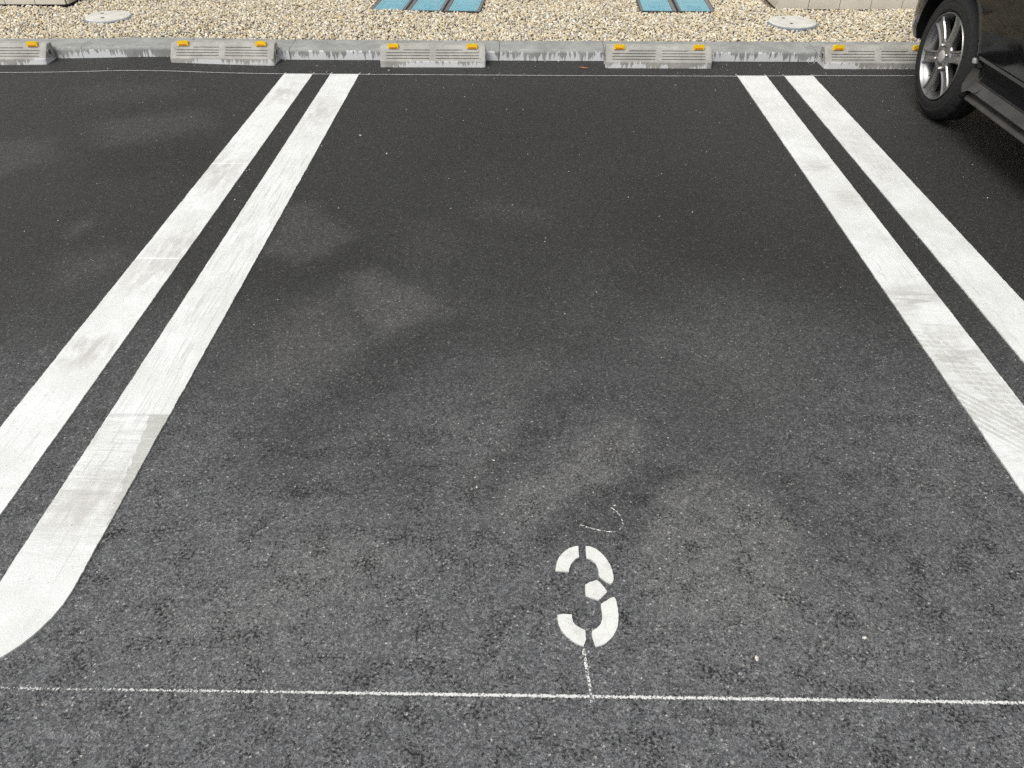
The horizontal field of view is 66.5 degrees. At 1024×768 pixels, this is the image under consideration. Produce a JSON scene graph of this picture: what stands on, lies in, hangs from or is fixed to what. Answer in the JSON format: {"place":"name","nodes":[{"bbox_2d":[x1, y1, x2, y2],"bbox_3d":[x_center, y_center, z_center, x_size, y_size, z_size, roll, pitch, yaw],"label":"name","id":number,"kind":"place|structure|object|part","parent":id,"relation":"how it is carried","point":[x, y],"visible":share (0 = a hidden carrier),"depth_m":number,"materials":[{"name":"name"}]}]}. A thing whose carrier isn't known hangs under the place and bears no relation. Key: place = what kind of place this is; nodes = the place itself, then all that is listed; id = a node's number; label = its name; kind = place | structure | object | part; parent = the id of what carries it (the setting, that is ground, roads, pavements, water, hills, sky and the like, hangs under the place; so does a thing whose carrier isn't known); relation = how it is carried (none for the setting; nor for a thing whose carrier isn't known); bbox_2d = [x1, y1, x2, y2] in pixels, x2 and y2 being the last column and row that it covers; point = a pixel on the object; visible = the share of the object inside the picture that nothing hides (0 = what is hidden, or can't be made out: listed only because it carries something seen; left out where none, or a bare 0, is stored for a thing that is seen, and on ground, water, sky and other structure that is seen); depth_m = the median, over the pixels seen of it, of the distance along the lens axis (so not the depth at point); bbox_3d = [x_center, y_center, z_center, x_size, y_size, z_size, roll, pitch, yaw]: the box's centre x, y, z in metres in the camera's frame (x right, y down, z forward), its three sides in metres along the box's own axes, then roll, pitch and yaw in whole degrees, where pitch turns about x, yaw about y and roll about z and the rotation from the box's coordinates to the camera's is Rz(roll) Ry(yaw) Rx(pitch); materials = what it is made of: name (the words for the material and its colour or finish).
{"place":"outdoors","nodes":[
{"label":"outdoors","id":0,"kind":"place"},
{"bbox_2d":[0,0,920,41],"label":"gravel base","id":1,"kind":"object","parent":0,"point":[768,3],"depth_m":4.94,"materials":[{"name":"beige gravel"}]},
{"bbox_2d":[83,10,132,25],"bbox_3d":[-2.608,-2.353,5.064,0.300,0.076,0.300,-19,42,-22],"label":"manhole lid","id":2,"kind":"object","parent":1,"relation":"on","point":[109,17],"visible":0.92,"depth_m":5.01,"materials":[{"name":"concrete"}]},
{"bbox_2d":[369,0,412,14],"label":"water meter box","id":3,"kind":"object","parent":1,"relation":"on","point":[402,5],"visible":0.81,"depth_m":5.29,"materials":[{"name":"blue plastic"}]},
{"bbox_2d":[406,0,449,12],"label":"water meter box","id":4,"kind":"object","parent":1,"relation":"on","point":[429,6],"visible":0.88,"depth_m":5.28,"materials":[{"name":"blue plastic"}]},
{"bbox_2d":[0,0,917,10],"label":"building","id":5,"kind":"structure","parent":1,"relation":"on","point":[824,5],"depth_m":5.22,"materials":[{"name":"tile"}]},
{"bbox_2d":[443,0,485,14],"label":"water meter box","id":6,"kind":"object","parent":1,"relation":"on","point":[470,6],"visible":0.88,"depth_m":5.26,"materials":[{"name":"blue plastic"}]},
{"bbox_2d":[636,0,676,15],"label":"water meter box","id":7,"kind":"object","parent":1,"relation":"on","point":[657,6],"visible":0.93,"depth_m":5.26,"materials":[{"name":"blue plastic"}]},
{"bbox_2d":[672,0,714,16],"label":"water meter box","id":8,"kind":"object","parent":1,"relation":"on","point":[694,6],"visible":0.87,"depth_m":5.26,"materials":[{"name":"blue plastic"}]},
{"bbox_2d":[766,15,817,32],"bbox_3d":[1.765,-2.260,4.940,0.316,0.076,0.316,-7,39,-9],"label":"manhole lid","id":9,"kind":"object","parent":1,"relation":"on","point":[794,23],"visible":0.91,"depth_m":4.88,"materials":[{"name":"concrete"}]},
{"bbox_2d":[0,57,1023,767],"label":"asphalt","id":10,"kind":"structure","parent":0,"point":[444,301],"depth_m":1.97,"materials":[{"name":"grey asphalt"}]},
{"bbox_2d":[0,41,55,64],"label":"wheel stop","id":11,"kind":"object","parent":10,"relation":"on","point":[27,52],"visible":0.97,"depth_m":4.46,"materials":[{"name":"concrete"}]},
{"bbox_2d":[0,74,358,658],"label":"parking line","id":12,"kind":"object","parent":10,"relation":"on","point":[39,581],"visible":1,"depth_m":2.21,"materials":[{"name":"paint"}]},
{"bbox_2d":[170,40,279,65],"bbox_3d":[-1.649,-1.902,4.481,0.604,0.137,0.133,1,38,1],"label":"wheel stop","id":13,"kind":"object","parent":10,"relation":"on","point":[239,52],"visible":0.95,"depth_m":4.45,"materials":[{"name":"concrete"}]},
{"bbox_2d":[380,43,486,67],"bbox_3d":[-0.448,-1.873,4.451,0.604,0.137,0.133,0,38,1],"label":"wheel stop","id":14,"kind":"object","parent":10,"relation":"on","point":[466,55],"visible":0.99,"depth_m":4.42,"materials":[{"name":"concrete"}]},
{"bbox_2d":[0,70,906,75],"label":"chalk line","id":15,"kind":"object","parent":10,"relation":"on","point":[435,74],"visible":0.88,"depth_m":4.32,"materials":[{"name":"grey"}]},
{"bbox_2d":[1,687,1023,704],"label":"chalk line","id":16,"kind":"object","parent":10,"relation":"on","point":[658,697],"visible":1,"depth_m":1.42,"materials":[{"name":"white"}]},
{"bbox_2d":[24,61,1006,749],"bbox_3d":[-0.059,-0.561,2.845,5.641,0.018,4.269,1,38,1],"label":"grit","id":17,"kind":"object","parent":10,"relation":"on","point":[492,459],"visible":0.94,"depth_m":2.85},
{"bbox_2d":[555,546,618,646],"bbox_3d":[0.151,0.430,1.597,0.123,0.010,0.245,1,38,1],"label":"painted numeral","id":18,"kind":"object","parent":10,"relation":"on","point":[603,632],"visible":1,"depth_m":1.57,"materials":[{"name":"paint"}]},
{"bbox_2d":[582,648,592,708],"bbox_3d":[0.141,0.544,1.447,0.007,0.001,0.122,-2,38,-3],"label":"chalk line","id":19,"kind":"object","parent":10,"relation":"on","point":[586,665],"visible":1,"depth_m":1.46,"materials":[{"name":"white"}]},
{"bbox_2d":[604,44,712,68],"bbox_3d":[0.828,-1.860,4.433,0.604,0.137,0.133,1,38,1],"label":"wheel stop","id":20,"kind":"object","parent":10,"relation":"on","point":[683,56],"visible":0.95,"depth_m":4.40,"materials":[{"name":"concrete"}]},
{"bbox_2d":[818,44,918,68],"bbox_3d":[2.056,-1.851,4.420,0.604,0.137,0.133,0,38,1],"label":"wheel stop","id":21,"kind":"object","parent":10,"relation":"on","point":[838,56],"visible":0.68,"depth_m":4.39,"materials":[{"name":"concrete"}]},
{"bbox_2d":[737,76,1023,494],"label":"parking line","id":22,"kind":"object","parent":10,"relation":"on","point":[989,400],"visible":1,"depth_m":2.67,"materials":[{"name":"paint"}]},
{"bbox_2d":[912,0,1023,144],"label":"car","id":23,"kind":"object","parent":10,"relation":"on","point":[970,57],"visible":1,"depth_m":3.37,"materials":[{"name":"black paint"}]},
{"bbox_3d":[1.960,-1.441,2.927,0.044,0.571,0.977,1,38,1],"label":"rear door","id":24,"kind":"part","parent":23,"relation":"part of","materials":[{"name":"black paint"}]},
{"label":"ground","id":25,"kind":"structure","parent":0,"visible":0},
{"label":"kerb footing","id":26,"kind":"structure","parent":25,"relation":"on","visible":0},
{"bbox_2d":[0,37,919,61],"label":"kerb","id":27,"kind":"structure","parent":26,"relation":"on","point":[305,49],"depth_m":4.54,"materials":[{"name":"concrete"}]}
]}

